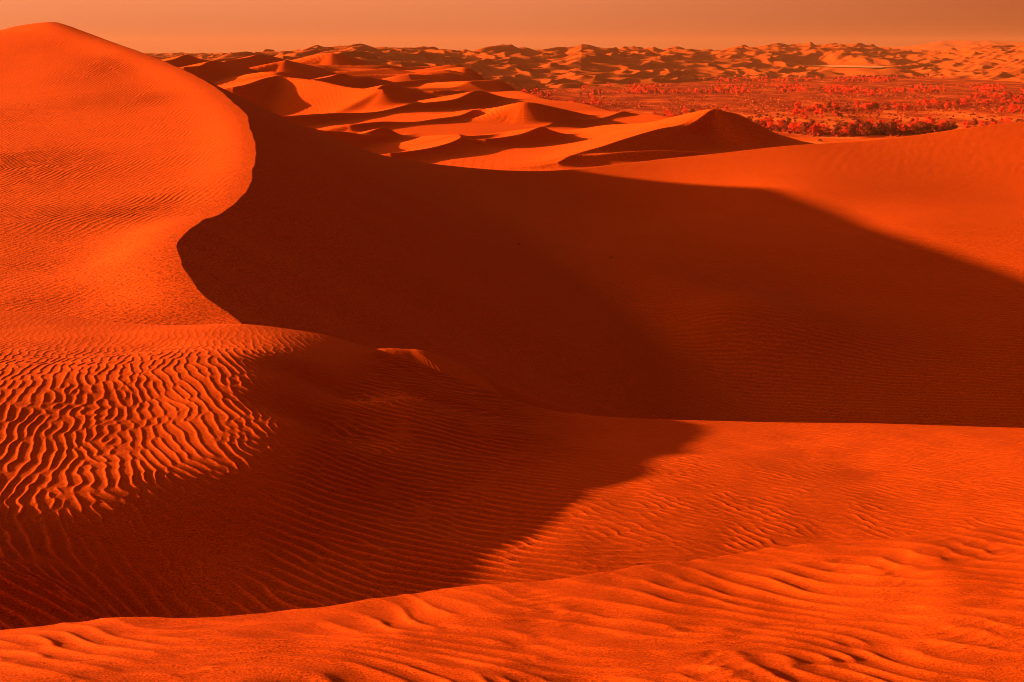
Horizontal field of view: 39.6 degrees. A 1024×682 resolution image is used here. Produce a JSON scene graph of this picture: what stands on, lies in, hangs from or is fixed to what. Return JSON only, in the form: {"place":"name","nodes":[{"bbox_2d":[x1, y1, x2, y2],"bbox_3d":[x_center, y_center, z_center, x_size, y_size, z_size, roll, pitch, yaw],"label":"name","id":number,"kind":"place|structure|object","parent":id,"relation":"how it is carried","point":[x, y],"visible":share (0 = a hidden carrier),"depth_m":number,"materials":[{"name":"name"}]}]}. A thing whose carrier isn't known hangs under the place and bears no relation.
{"place":"outdoors","nodes":[
{"label":"outdoors","id":0,"kind":"place"},
{"bbox_2d":[0,22,1023,427],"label":"great dune","id":1,"kind":"structure","parent":0,"point":[864,282],"depth_m":124.05,"materials":[{"name":"orange sand"}]},
{"bbox_2d":[0,311,1023,629],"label":"rippled dune","id":2,"kind":"structure","parent":0,"point":[182,471],"depth_m":26.89,"materials":[{"name":"orange sand"}]},
{"bbox_2d":[0,527,1023,681],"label":"foreground dune","id":3,"kind":"structure","parent":0,"point":[944,607],"depth_m":4.75,"materials":[{"name":"orange sand"}]},
{"bbox_2d":[0,0,1023,52],"label":"sky","id":4,"kind":"structure","parent":0,"point":[144,26],"materials":[{"name":"orange"}]},
{"bbox_2d":[162,53,954,170],"bbox_3d":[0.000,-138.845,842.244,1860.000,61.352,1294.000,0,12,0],"label":"dunes","id":5,"kind":"structure","parent":0,"point":[456,115],"depth_m":408.94,"materials":[{"name":"orange sand"}]},
{"bbox_2d":[145,42,1023,90],"bbox_3d":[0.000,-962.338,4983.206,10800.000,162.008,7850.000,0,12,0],"label":"dune field","id":6,"kind":"structure","parent":0,"point":[515,68],"depth_m":3166.47,"materials":[{"name":"orange sand"}]},
{"bbox_2d":[520,73,1023,96],"bbox_3d":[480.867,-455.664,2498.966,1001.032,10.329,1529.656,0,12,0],"label":"distant trees","id":7,"kind":"object","parent":6,"relation":"on","point":[845,88],"depth_m":2118.90,"materials":[{"name":"red plant"}]},
{"bbox_2d":[523,76,1023,143],"bbox_3d":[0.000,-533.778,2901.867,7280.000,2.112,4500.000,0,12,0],"label":"valley floor","id":8,"kind":"structure","parent":0,"point":[949,94],"depth_m":1736.42,"materials":[{"name":"orange sand"}]},
{"bbox_2d":[764,116,773,122],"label":"tree","id":9,"kind":"object","parent":8,"relation":"on","point":[767,118],"visible":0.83,"depth_m":1070.54,"materials":[{"name":"red plant"}]},
{"bbox_2d":[766,121,772,127],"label":"tree","id":10,"kind":"object","parent":8,"relation":"on","point":[769,125],"visible":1,"depth_m":1035.64,"materials":[{"name":"red plant"}]},
{"bbox_2d":[525,84,1023,118],"bbox_3d":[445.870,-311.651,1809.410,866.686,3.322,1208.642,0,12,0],"label":"brush","id":11,"kind":"object","parent":8,"relation":"on","point":[802,105],"visible":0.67,"depth_m":1583.42,"materials":[{"name":"red plant"}]},
{"bbox_2d":[776,118,784,126],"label":"tree","id":12,"kind":"object","parent":8,"relation":"on","point":[782,123],"visible":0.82,"depth_m":1040.25,"materials":[{"name":"red plant"}]},
{"bbox_2d":[783,122,788,131],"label":"tree","id":13,"kind":"object","parent":8,"relation":"on","point":[786,124],"visible":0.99,"depth_m":1004.56,"materials":[{"name":"red plant"}]},
{"bbox_2d":[783,117,791,125],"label":"tree","id":14,"kind":"object","parent":8,"relation":"on","point":[788,119],"visible":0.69,"depth_m":1032.86,"materials":[{"name":"red plant"}]},
{"bbox_2d":[788,123,796,130],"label":"tree","id":15,"kind":"object","parent":8,"relation":"on","point":[792,126],"visible":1,"depth_m":995.96,"materials":[{"name":"red plant"}]},
{"bbox_2d":[795,121,805,130],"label":"tree","id":16,"kind":"object","parent":8,"relation":"on","point":[798,124],"visible":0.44,"depth_m":992.18,"materials":[{"name":"red plant"}]},
{"bbox_2d":[799,122,809,135],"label":"tree","id":17,"kind":"object","parent":8,"relation":"on","point":[803,128],"visible":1,"depth_m":966.67,"materials":[{"name":"red plant"}]},
{"bbox_2d":[806,119,814,125],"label":"tree","id":18,"kind":"object","parent":8,"relation":"on","point":[811,123],"visible":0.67,"depth_m":1000.79,"materials":[{"name":"red plant"}]},
{"bbox_2d":[810,123,818,131],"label":"tree","id":19,"kind":"object","parent":8,"relation":"on","point":[815,128],"visible":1,"depth_m":966.25,"materials":[{"name":"red plant"}]},
{"bbox_2d":[834,122,842,130],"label":"tree","id":20,"kind":"object","parent":8,"relation":"on","point":[837,127],"visible":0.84,"depth_m":1000.69,"materials":[{"name":"brown plant"}]},
{"bbox_2d":[664,95,1023,136],"bbox_3d":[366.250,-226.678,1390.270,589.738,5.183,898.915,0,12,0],"label":"thicket","id":21,"kind":"object","parent":8,"relation":"on","point":[838,133],"visible":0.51,"depth_m":1365.61,"materials":[{"name":"red plant"}]},
{"bbox_2d":[847,124,855,133],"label":"tree","id":22,"kind":"object","parent":8,"relation":"on","point":[851,128],"visible":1,"depth_m":965.52,"materials":[{"name":"brown plant"}]},
{"bbox_2d":[852,118,863,126],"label":"tree","id":23,"kind":"object","parent":8,"relation":"on","point":[858,121],"visible":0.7,"depth_m":980.63,"materials":[{"name":"red plant"}]},
{"bbox_2d":[859,125,872,136],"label":"tree","id":24,"kind":"object","parent":8,"relation":"on","point":[864,133],"visible":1,"depth_m":950.15,"materials":[{"name":"red plant"}]},
{"bbox_2d":[861,120,873,135],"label":"tree","id":25,"kind":"object","parent":8,"relation":"on","point":[866,123],"visible":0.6,"depth_m":963.86,"materials":[{"name":"red plant"}]},
{"bbox_2d":[872,126,884,135],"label":"tree","id":26,"kind":"object","parent":8,"relation":"on","point":[879,128],"visible":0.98,"depth_m":961.28,"materials":[{"name":"brown plant"}]},
{"bbox_2d":[875,121,887,131],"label":"tree","id":27,"kind":"object","parent":8,"relation":"on","point":[880,123],"visible":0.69,"depth_m":978.92,"materials":[{"name":"red plant"}]},
{"bbox_2d":[883,124,896,134],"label":"tree","id":28,"kind":"object","parent":8,"relation":"on","point":[891,130],"visible":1,"depth_m":961.11,"materials":[{"name":"brown plant"}]},
{"bbox_2d":[888,120,901,128],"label":"tree","id":29,"kind":"object","parent":8,"relation":"on","point":[892,123],"visible":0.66,"depth_m":977.08,"materials":[{"name":"red plant"}]},
{"bbox_2d":[896,123,905,132],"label":"tree","id":30,"kind":"object","parent":8,"relation":"on","point":[902,128],"visible":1,"depth_m":975.66,"materials":[{"name":"red plant"}]},
{"bbox_2d":[908,122,916,129],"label":"tree","id":31,"kind":"object","parent":8,"relation":"on","point":[910,125],"visible":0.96,"depth_m":995.06,"materials":[{"name":"red plant"}]},
{"bbox_2d":[913,121,930,132],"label":"tree","id":32,"kind":"object","parent":8,"relation":"on","point":[922,124],"visible":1,"depth_m":978.50,"materials":[{"name":"brown plant"}]},
{"bbox_2d":[922,98,928,104],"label":"tree","id":33,"kind":"object","parent":8,"relation":"on","point":[925,101],"visible":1,"depth_m":1454.45,"materials":[{"name":"red plant"}]},
{"bbox_2d":[926,124,933,130],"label":"tree","id":34,"kind":"object","parent":8,"relation":"on","point":[929,128],"visible":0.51,"depth_m":1000.36,"materials":[{"name":"brown plant"}]},
{"bbox_2d":[925,115,935,123],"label":"tree","id":35,"kind":"object","parent":8,"relation":"on","point":[932,120],"visible":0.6,"depth_m":1041.72,"materials":[{"name":"red plant"}]},
{"bbox_2d":[937,120,946,130],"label":"tree","id":36,"kind":"object","parent":8,"relation":"on","point":[940,124],"visible":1,"depth_m":1011.79,"materials":[{"name":"red plant"}]},
{"bbox_2d":[946,121,955,129],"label":"tree","id":37,"kind":"object","parent":8,"relation":"on","point":[952,124],"visible":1,"depth_m":1020.41,"materials":[{"name":"brown plant"}]},
{"bbox_2d":[960,98,967,107],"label":"tree","id":38,"kind":"object","parent":8,"relation":"on","point":[964,101],"visible":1,"depth_m":1454.55,"materials":[{"name":"red plant"}]},
{"bbox_2d":[1004,117,1012,122],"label":"tree","id":39,"kind":"object","parent":8,"relation":"on","point":[1006,120],"visible":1,"depth_m":1123.57,"materials":[{"name":"red plant"}]},
{"bbox_2d":[1008,106,1017,111],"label":"tree","id":40,"kind":"object","parent":8,"relation":"on","point":[1012,108],"visible":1,"depth_m":1304.69,"materials":[{"name":"red plant"}]},
{"bbox_2d":[805,65,887,67],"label":"salt pan","id":41,"kind":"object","parent":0,"point":[848,66],"visible":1,"depth_m":3547.18,"materials":[{"name":"orange sand"}]},
{"bbox_2d":[879,40,1023,50],"bbox_3d":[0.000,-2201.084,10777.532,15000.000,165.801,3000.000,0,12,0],"label":"horizon hills","id":42,"kind":"structure","parent":0,"point":[944,45],"depth_m":10434.86,"materials":[{"name":"orange sand"}]}
]}

